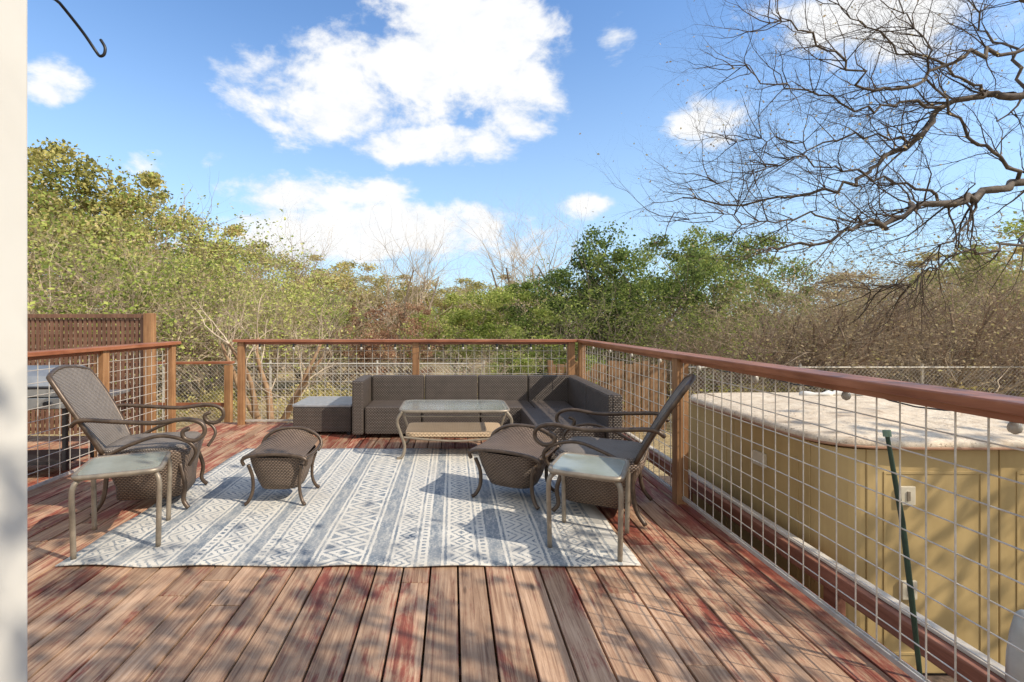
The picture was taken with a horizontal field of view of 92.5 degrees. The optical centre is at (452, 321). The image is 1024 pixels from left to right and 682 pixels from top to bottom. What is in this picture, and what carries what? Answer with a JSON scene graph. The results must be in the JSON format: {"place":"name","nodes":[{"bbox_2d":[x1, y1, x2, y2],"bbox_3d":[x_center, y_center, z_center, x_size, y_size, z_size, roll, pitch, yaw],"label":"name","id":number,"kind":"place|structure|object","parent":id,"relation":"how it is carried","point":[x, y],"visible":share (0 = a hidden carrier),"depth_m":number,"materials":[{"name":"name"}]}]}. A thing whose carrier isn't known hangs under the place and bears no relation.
{"place":"outdoors","nodes":[
{"label":"outdoors","id":0,"kind":"place"},
{"bbox_2d":[27,323,986,666],"bbox_3d":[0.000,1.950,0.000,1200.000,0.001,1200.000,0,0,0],"label":"ground","id":1,"kind":"structure","parent":0,"point":[661,447],"depth_m":11.55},
{"bbox_2d":[27,157,115,319],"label":"oak tree","id":2,"kind":"object","parent":1,"relation":"on","point":[30,268],"visible":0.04,"depth_m":13.75,"materials":[{"name":"green plant"}]},
{"bbox_2d":[27,137,174,347],"bbox_3d":[-12.095,-1.933,14.236,7.843,7.858,10.916,0,0,3],"label":"oak tree","id":3,"kind":"object","parent":1,"relation":"on","point":[78,164],"visible":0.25,"depth_m":13.52,"materials":[{"name":"green plant"}]},
{"bbox_2d":[27,163,259,419],"bbox_3d":[-7.593,-0.725,9.768,8.525,5.395,6.449,0,0,32],"label":"bare brush","id":4,"kind":"object","parent":1,"relation":"on","point":[86,303],"visible":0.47,"depth_m":9.22,"materials":[{"name":"green plant"}]},
{"bbox_2d":[27,143,259,340],"bbox_3d":[-10.579,-1.618,14.555,9.604,7.251,8.359,0,0,-16],"label":"oak tree","id":5,"kind":"object","parent":1,"relation":"on","point":[157,182],"visible":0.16,"depth_m":14.03,"materials":[{"name":"green plant"}]},
{"bbox_2d":[42,166,252,336],"bbox_3d":[-10.877,-1.703,17.012,8.990,7.393,6.459,0,0,21],"label":"oak tree","id":6,"kind":"object","parent":1,"relation":"on","point":[154,201],"visible":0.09,"depth_m":17.13,"materials":[{"name":"green plant"}]},
{"bbox_2d":[27,180,294,419],"bbox_3d":[-8.252,-0.161,10.885,9.766,6.409,8.935,0,0,11],"label":"bare brush","id":7,"kind":"object","parent":1,"relation":"on","point":[92,279],"visible":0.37,"depth_m":10.08,"materials":[{"name":"green plant"}]},
{"bbox_2d":[92,361,234,421],"bbox_3d":[-4.175,1.261,7.000,2.050,1.378,0.090,0,0,0],"label":"stair railing","id":8,"kind":"object","parent":1,"relation":"on","point":[227,404],"visible":0.41,"depth_m":6.96,"materials":[{"name":"brown wood"}]},
{"bbox_2d":[107,238,254,397],"bbox_3d":[-6.732,-0.382,12.834,3.755,4.695,4.542,0,0,23],"label":"green bush","id":9,"kind":"object","parent":1,"relation":"on","point":[190,310],"visible":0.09,"depth_m":11.89,"materials":[{"name":"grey plant"}]},
{"bbox_2d":[27,152,350,402],"bbox_3d":[-6.645,-0.831,11.465,8.221,5.608,6.219,0,0,-15],"label":"bare brush","id":10,"kind":"object","parent":1,"relation":"on","point":[177,278],"visible":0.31,"depth_m":10.81,"materials":[{"name":"green plant"}]},
{"bbox_2d":[27,188,359,425],"bbox_3d":[-6.408,0.052,11.413,8.463,5.762,7.744,0,0,-27],"label":"bare brush","id":11,"kind":"object","parent":1,"relation":"on","point":[196,367],"visible":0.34,"depth_m":10.94,"materials":[{"name":"green plant"}]},
{"bbox_2d":[105,217,294,371],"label":"oak tree","id":12,"kind":"object","parent":1,"relation":"on","point":[233,230],"visible":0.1,"depth_m":18.20,"materials":[{"name":"green plant"}]},
{"bbox_2d":[115,206,373,400],"bbox_3d":[-4.425,-0.440,11.980,5.528,4.819,7.308,0,0,-21],"label":"bare brush","id":13,"kind":"object","parent":1,"relation":"on","point":[288,320],"visible":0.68,"depth_m":11.22,"materials":[{"name":"green plant"}]},
{"bbox_2d":[170,239,344,367],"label":"oak tree","id":14,"kind":"object","parent":1,"relation":"on","point":[251,251],"visible":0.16,"depth_m":19.55,"materials":[{"name":"green plant"}]},
{"bbox_2d":[161,272,370,418],"bbox_3d":[-2.836,0.492,7.858,3.803,2.979,2.553,0,0,0],"label":"tree","id":15,"kind":"object","parent":1,"relation":"on","point":[252,407],"visible":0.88,"depth_m":7.96,"materials":[{"name":"brown plant"}]},
{"bbox_2d":[92,360,484,420],"bbox_3d":[-3.450,1.345,9.219,8.144,1.211,0.066,0,0,0],"label":"chain link fence","id":16,"kind":"object","parent":1,"relation":"on","point":[376,363],"visible":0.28,"depth_m":9.20,"materials":[{"name":"metal"}]},
{"bbox_2d":[224,267,375,388],"bbox_3d":[-4.040,0.126,13.785,4.758,3.674,3.934,0,0,28],"label":"green bush","id":17,"kind":"object","parent":1,"relation":"on","point":[346,313],"visible":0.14,"depth_m":13.61,"materials":[{"name":"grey plant"}]},
{"bbox_2d":[27,422,572,681],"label":"deck frame","id":18,"kind":"object","parent":1,"relation":"on","point":[459,644],"depth_m":2.26,"materials":[{"name":"brown wood"}]},
{"bbox_2d":[27,436,91,486],"bbox_3d":[-4.970,1.498,4.400,3.250,0.036,3.796,0,0,0],"label":"stair landing","id":19,"kind":"object","parent":18,"relation":"attached to","point":[43,474],"visible":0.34,"depth_m":5.33,"materials":[{"name":"brown wood"}]},
{"bbox_2d":[27,365,128,470],"bbox_3d":[-3.997,0.955,4.727,1.360,1.050,0.647,0,0,-8],"label":"gas grill","id":20,"kind":"object","parent":19,"relation":"on","point":[66,454],"visible":0.26,"depth_m":4.56,"materials":[{"name":"metal"}]},
{"bbox_2d":[27,313,155,433],"bbox_3d":[-4.640,0.690,5.950,1.980,1.580,0.100,0,0,0],"label":"privacy screen","id":21,"kind":"object","parent":19,"relation":"on","point":[147,327],"visible":0.51,"depth_m":5.94,"materials":[{"name":"brown wood"}]},
{"bbox_2d":[27,423,931,681],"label":"deck floor","id":22,"kind":"structure","parent":18,"relation":"on","point":[695,596],"depth_m":2.15,"materials":[{"name":"brown wood"}]},
{"bbox_2d":[0,0,26,681],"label":"house wall","id":23,"kind":"structure","parent":22,"relation":"on","point":[13,340],"depth_m":0.84,"materials":[{"name":"beige paint"}]},
{"bbox_2d":[54,0,106,57],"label":"plant hook","id":24,"kind":"object","parent":23,"relation":"attached to","point":[103,54],"visible":1,"depth_m":1.00,"materials":[{"name":"black paint"}]},
{"bbox_2d":[27,341,180,490],"bbox_3d":[-3.170,0.863,3.255,0.140,1.274,4.630,0,0,0],"label":"deck railing","id":25,"kind":"object","parent":22,"relation":"on","point":[101,361],"visible":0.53,"depth_m":4.41,"materials":[{"name":"brown wood"}]},
{"bbox_2d":[46,365,224,515],"bbox_3d":[-2.234,0.798,3.499,0.996,0.985,0.628,0,0,-14],"label":"wicker armchair","id":26,"kind":"object","parent":22,"relation":"on","point":[87,400],"visible":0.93,"depth_m":3.34,"materials":[{"name":"brown wicker"}]},
{"bbox_2d":[292,397,351,434],"bbox_3d":[-1.490,1.125,5.870,0.680,0.350,0.630,0,0,0],"label":"storage ottoman","id":27,"kind":"object","parent":22,"relation":"on","point":[324,414],"visible":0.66,"depth_m":5.56,"materials":[{"name":"wicker"}]},
{"bbox_2d":[55,448,640,567],"bbox_3d":[-0.550,1.292,3.760,3.112,0.019,2.392,0,0,0],"label":"area rug","id":28,"kind":"object","parent":22,"relation":"on","point":[417,507],"visible":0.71,"depth_m":3.10,"materials":[{"name":"white fabric"}]},
{"bbox_2d":[68,451,171,559],"bbox_3d":[-1.950,1.063,2.900,0.447,0.451,0.447,0,0,-23],"label":"side table","id":29,"kind":"object","parent":28,"relation":"on","point":[154,463],"visible":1,"depth_m":2.80,"materials":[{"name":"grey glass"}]},
{"bbox_2d":[240,426,322,505],"bbox_3d":[-1.240,1.053,3.583,0.477,0.476,0.437,0,0,0],"label":"wicker footstool","id":30,"kind":"object","parent":28,"relation":"on","point":[284,458],"visible":1,"depth_m":3.45,"materials":[{"name":"brown wicker"}]},
{"bbox_2d":[395,400,512,459],"bbox_3d":[0.020,1.068,4.860,1.110,0.476,0.628,0,0,0],"label":"coffee table","id":31,"kind":"object","parent":28,"relation":"on","point":[414,430],"visible":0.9,"depth_m":4.68,"materials":[{"name":"beige glass"}]},
{"bbox_2d":[467,423,558,509],"bbox_3d":[0.462,1.049,3.623,0.568,0.485,0.483,0,0,28],"label":"wicker footstool","id":32,"kind":"object","parent":28,"relation":"on","point":[511,457],"visible":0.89,"depth_m":3.51,"materials":[{"name":"brown wicker"}]},
{"bbox_2d":[546,452,629,561],"bbox_3d":[0.810,1.063,2.870,0.429,0.451,0.429,0,0,25],"label":"side table","id":33,"kind":"object","parent":28,"relation":"on","point":[616,470],"visible":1,"depth_m":2.78,"materials":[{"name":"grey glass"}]},
{"bbox_2d":[232,339,577,424],"bbox_3d":[-0.592,0.863,6.150,4.317,1.274,0.140,0,0,0],"label":"deck railing","id":34,"kind":"object","parent":22,"relation":"on","point":[242,381],"visible":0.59,"depth_m":6.13,"materials":[{"name":"brown wood"}]},
{"bbox_2d":[258,344,565,349],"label":"string lights","id":35,"kind":"object","parent":34,"relation":"hanging from","point":[361,348],"visible":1,"depth_m":6.06,"materials":[{"name":"black paint"}]},
{"bbox_2d":[352,375,621,458],"bbox_3d":[0.210,0.980,5.190,2.640,0.640,1.660,0,0,0],"label":"sectional sofa","id":36,"kind":"object","parent":22,"relation":"on","point":[379,400],"visible":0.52,"depth_m":5.53,"materials":[{"name":"wicker"}]},
{"bbox_2d":[533,374,695,526],"bbox_3d":[1.128,0.816,3.362,0.996,0.947,0.641,0,0,26],"label":"wicker armchair","id":37,"kind":"object","parent":22,"relation":"on","point":[598,492],"visible":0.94,"depth_m":3.23,"materials":[{"name":"brown wicker"}]},
{"bbox_2d":[577,339,1023,681],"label":"deck railing","id":38,"kind":"object","parent":22,"relation":"on","point":[1009,408],"visible":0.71,"depth_m":2.09,"materials":[{"name":"brown wood"}]},
{"bbox_2d":[593,347,1022,433],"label":"string lights","id":39,"kind":"object","parent":38,"relation":"hanging from","point":[1014,428],"visible":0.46,"depth_m":1.87,"materials":[{"name":"black paint"}]},
{"bbox_2d":[205,178,397,371],"bbox_3d":[-6.239,-1.782,19.598,8.972,7.519,10.996,0,0,-26],"label":"bare tree","id":40,"kind":"object","parent":1,"relation":"on","point":[300,276],"visible":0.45,"depth_m":19.18,"materials":[{"name":"brown plant"}]},
{"bbox_2d":[240,249,398,362],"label":"oak tree","id":41,"kind":"object","parent":1,"relation":"on","point":[346,281],"visible":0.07,"depth_m":21.79,"materials":[{"name":"green plant"}]},
{"bbox_2d":[223,257,455,407],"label":"bare brush","id":42,"kind":"object","parent":1,"relation":"on","point":[334,370],"visible":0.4,"depth_m":12.74,"materials":[{"name":"brown plant"}]},
{"bbox_2d":[321,290,400,386],"bbox_3d":[-2.650,0.309,13.506,2.753,3.314,2.364,0,0,-6],"label":"russet bush","id":43,"kind":"object","parent":1,"relation":"on","point":[373,311],"visible":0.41,"depth_m":13.13,"materials":[{"name":"brown plant"}]},
{"bbox_2d":[299,260,435,353],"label":"oak tree","id":44,"kind":"object","parent":1,"relation":"on","point":[382,279],"visible":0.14,"depth_m":24.18,"materials":[{"name":"green plant"}]},
{"bbox_2d":[338,288,446,380],"bbox_3d":[-1.468,0.250,12.361,2.545,3.433,2.965,0,0,30],"label":"russet bush","id":45,"kind":"object","parent":1,"relation":"on","point":[390,352],"visible":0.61,"depth_m":12.18,"materials":[{"name":"brown plant"}]},
{"bbox_2d":[343,274,475,356],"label":"oak tree","id":46,"kind":"object","parent":1,"relation":"on","point":[431,284],"visible":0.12,"depth_m":24.23,"materials":[{"name":"green plant"}]},
{"bbox_2d":[30,376,792,445],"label":"leaf litter","id":47,"kind":"object","parent":1,"relation":"on","point":[286,397],"visible":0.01,"depth_m":11.62,"materials":[{"name":"beige plant"}]},
{"bbox_2d":[331,193,494,366],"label":"bare tree","id":48,"kind":"object","parent":1,"relation":"on","point":[423,285],"visible":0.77,"depth_m":21.12,"materials":[{"name":"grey plant"}]},
{"bbox_2d":[350,277,512,357],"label":"oak tree","id":49,"kind":"object","parent":1,"relation":"on","point":[460,289],"visible":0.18,"depth_m":24.48,"materials":[{"name":"green plant"}]},
{"bbox_2d":[389,278,519,374],"bbox_3d":[0.336,0.169,13.634,3.755,3.586,4.542,0,0,-18],"label":"green bush","id":50,"kind":"object","parent":1,"relation":"on","point":[453,297],"visible":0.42,"depth_m":13.61,"materials":[{"name":"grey plant"}]},
{"bbox_2d":[384,316,561,399],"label":"bare brush","id":51,"kind":"object","parent":1,"relation":"on","point":[482,366],"visible":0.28,"depth_m":8.98,"materials":[{"name":"brown plant"}]},
{"bbox_2d":[432,256,576,379],"bbox_3d":[1.126,0.134,12.661,4.326,3.657,3.576,0,0,22],"label":"green bush","id":52,"kind":"object","parent":1,"relation":"on","point":[490,294],"visible":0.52,"depth_m":12.05,"materials":[{"name":"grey plant"}]},
{"bbox_2d":[436,271,575,356],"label":"oak tree","id":53,"kind":"object","parent":1,"relation":"on","point":[488,306],"visible":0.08,"depth_m":23.61,"materials":[{"name":"green plant"}]},
{"bbox_2d":[59,281,961,352],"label":"woodland","id":54,"kind":"object","parent":1,"relation":"on","point":[614,318],"visible":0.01,"depth_m":32.68,"materials":[{"name":"green plant"}]},
{"bbox_2d":[421,179,603,367],"bbox_3d":[2.749,-1.995,18.948,8.972,7.947,10.996,0,0,36],"label":"bare tree","id":55,"kind":"object","parent":1,"relation":"on","point":[514,274],"visible":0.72,"depth_m":18.29,"materials":[{"name":"brown plant"}]},
{"bbox_2d":[30,372,1023,419],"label":"undergrowth","id":56,"kind":"object","parent":1,"relation":"on","point":[220,400],"visible":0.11,"depth_m":10.40,"materials":[{"name":"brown plant"}]},
{"bbox_2d":[481,316,614,384],"bbox_3d":[1.945,0.881,9.207,2.324,2.151,2.812,0,0,-39],"label":"green bush","id":57,"kind":"object","parent":1,"relation":"on","point":[525,362],"visible":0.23,"depth_m":9.23,"materials":[{"name":"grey plant"}]},
{"bbox_2d":[491,260,612,374],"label":"juniper tree","id":58,"kind":"object","parent":1,"relation":"on","point":[529,286],"visible":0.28,"depth_m":12.87,"materials":[{"name":"green plant"}]},
{"bbox_2d":[547,360,666,430],"bbox_3d":[2.750,1.323,8.667,2.100,1.254,0.162,0,0,0],"label":"wood fence","id":59,"kind":"object","parent":1,"relation":"on","point":[658,385],"visible":0.38,"depth_m":8.59,"materials":[{"name":"brown wood"}]},
{"bbox_2d":[483,237,783,399],"bbox_3d":[3.671,0.107,10.939,6.394,3.717,4.837,0,0,-2],"label":"bare brush","id":60,"kind":"object","parent":1,"relation":"on","point":[574,316],"visible":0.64,"depth_m":10.53,"materials":[{"name":"brown plant"}]},
{"bbox_2d":[534,214,757,388],"bbox_3d":[4.173,-0.522,12.132,4.700,5.017,5.166,0,0,5],"label":"juniper tree","id":61,"kind":"object","parent":1,"relation":"on","point":[604,245],"visible":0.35,"depth_m":12.43,"materials":[{"name":"green plant"}]},
{"bbox_2d":[565,207,732,397],"bbox_3d":[4.495,-0.435,12.392,4.530,4.824,4.683,0,0,44],"label":"juniper tree","id":62,"kind":"object","parent":1,"relation":"on","point":[697,275],"visible":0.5,"depth_m":11.78,"materials":[{"name":"green plant"}]},
{"bbox_2d":[557,285,813,401],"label":"bare brush","id":63,"kind":"object","parent":1,"relation":"on","point":[668,376],"visible":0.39,"depth_m":10.06,"materials":[{"name":"brown plant"}]},
{"bbox_2d":[640,224,769,388],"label":"juniper tree","id":64,"kind":"object","parent":1,"relation":"on","point":[681,244],"visible":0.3,"depth_m":13.56,"materials":[{"name":"green plant"}]},
{"bbox_2d":[637,228,826,381],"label":"juniper tree","id":65,"kind":"object","parent":1,"relation":"on","point":[774,290],"visible":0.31,"depth_m":14.07,"materials":[{"name":"green plant"}]},
{"bbox_2d":[591,260,913,405],"bbox_3d":[5.944,0.344,10.388,6.336,3.327,5.482,0,0,-14],"label":"bare brush","id":66,"kind":"object","parent":1,"relation":"on","point":[736,373],"visible":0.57,"depth_m":10.07,"materials":[{"name":"brown plant"}]},
{"bbox_2d":[579,0,1023,381],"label":"bare oak","id":67,"kind":"object","parent":1,"relation":"on","point":[972,199],"visible":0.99,"depth_m":8.07,"materials":[{"name":"brown plant"}]},
{"bbox_2d":[594,218,1022,391],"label":"bare brush","id":68,"kind":"object","parent":1,"relation":"on","point":[795,343],"visible":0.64,"depth_m":9.98,"materials":[{"name":"brown plant"}]},
{"bbox_2d":[659,476,957,681],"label":"mulch bed","id":69,"kind":"object","parent":1,"relation":"on","point":[939,677],"depth_m":2.60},
{"bbox_2d":[688,392,1023,673],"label":"hot tub","id":70,"kind":"object","parent":69,"relation":"on","point":[1005,527],"visible":0.48,"depth_m":2.60,"materials":[{"name":"beige plastic"}]},
{"bbox_2d":[882,430,922,674],"bbox_3d":[1.684,0.883,1.815,0.026,0.936,0.128,0,0,-23],"label":"garden stake","id":71,"kind":"object","parent":69,"relation":"in","point":[887,434],"visible":0.84,"depth_m":1.80,"materials":[{"name":"green metal"}]},
{"bbox_2d":[1005,609,1023,681],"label":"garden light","id":72,"kind":"object","parent":69,"relation":"on","point":[1014,663],"visible":0.87,"depth_m":1.52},
{"bbox_2d":[622,432,1005,681],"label":"retaining beam","id":73,"kind":"structure","parent":1,"relation":"on","point":[970,669],"depth_m":2.29,"materials":[{"name":"brown wood"}]},
{"bbox_2d":[624,432,1004,678],"bbox_3d":[1.910,1.216,2.200,0.050,0.016,6.800,0,0,0],"label":"edging strip","id":74,"kind":"object","parent":73,"relation":"on","point":[961,642],"visible":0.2,"depth_m":2.24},
{"bbox_2d":[692,263,973,361],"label":"oak tree","id":75,"kind":"object","parent":1,"relation":"on","point":[826,277],"visible":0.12,"depth_m":15.94,"materials":[{"name":"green plant"}]},
{"bbox_2d":[677,223,1021,391],"bbox_3d":[8.046,-0.161,10.517,6.787,4.371,7.844,0,0,16],"label":"bare brush","id":76,"kind":"object","parent":1,"relation":"on","point":[837,320],"visible":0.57,"depth_m":9.86,"materials":[{"name":"brown plant"}]},
{"bbox_2d":[688,364,1023,393],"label":"chain link fence","id":77,"kind":"object","parent":1,"relation":"on","point":[922,377],"visible":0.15,"depth_m":9.00,"materials":[{"name":"metal"}]},
{"bbox_2d":[701,214,1023,391],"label":"bare brush","id":78,"kind":"object","parent":1,"relation":"on","point":[964,336],"visible":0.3,"depth_m":10.36,"materials":[{"name":"brown plant"}]},
{"bbox_2d":[739,291,1023,395],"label":"bare brush","id":79,"kind":"object","parent":1,"relation":"on","point":[952,378],"visible":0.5,"depth_m":9.29,"materials":[{"name":"brown plant"}]},
{"bbox_2d":[773,208,1023,390],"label":"bare brush","id":80,"kind":"object","parent":1,"relation":"on","point":[972,335],"visible":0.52,"depth_m":9.86,"materials":[{"name":"brown plant"}]},
{"bbox_2d":[777,241,1022,365],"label":"oak tree","id":81,"kind":"object","parent":1,"relation":"on","point":[873,276],"visible":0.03,"depth_m":17.66,"materials":[{"name":"green plant"}]},
{"bbox_2d":[795,206,1023,395],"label":"bare brush","id":82,"kind":"object","parent":1,"relation":"on","point":[1010,311],"visible":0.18,"depth_m":10.87,"materials":[{"name":"brown plant"}]},
{"bbox_2d":[847,207,1023,391],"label":"bare brush","id":83,"kind":"object","parent":1,"relation":"on","point":[1016,290],"visible":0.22,"depth_m":11.18,"materials":[{"name":"brown plant"}]},
{"bbox_2d":[850,246,1023,364],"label":"oak tree","id":84,"kind":"object","parent":1,"relation":"on","point":[1004,258],"visible":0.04,"depth_m":16.87,"materials":[{"name":"green plant"}]},
{"bbox_2d":[889,368,1009,389],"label":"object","id":85,"kind":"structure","parent":1,"relation":"on","point":[950,375],"depth_m":11.07,"materials":[{"name":"plant"}]},
{"bbox_2d":[880,297,1023,396],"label":"bare brush","id":86,"kind":"object","parent":1,"relation":"on","point":[1020,387],"visible":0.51,"depth_m":9.46,"materials":[{"name":"brown plant"}]},
{"bbox_2d":[897,211,1023,352],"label":"green bush","id":87,"kind":"object","parent":1,"relation":"on","point":[1012,225],"visible":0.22,"depth_m":13.49,"materials":[{"name":"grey plant"}]},
{"bbox_2d":[27,0,1023,320],"label":"sky","id":88,"kind":"structure","parent":0,"point":[421,105],"materials":[{"name":"blue"}]},
{"bbox_2d":[799,390,862,395],"bbox_3d":[2.987,0.573,3.842,0.488,0.069,0.127,0,0,0],"label":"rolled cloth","id":89,"kind":"object","parent":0,"point":[825,393],"visible":0.65,"depth_m":3.81,"materials":[{"name":"white fabric"}]}
]}

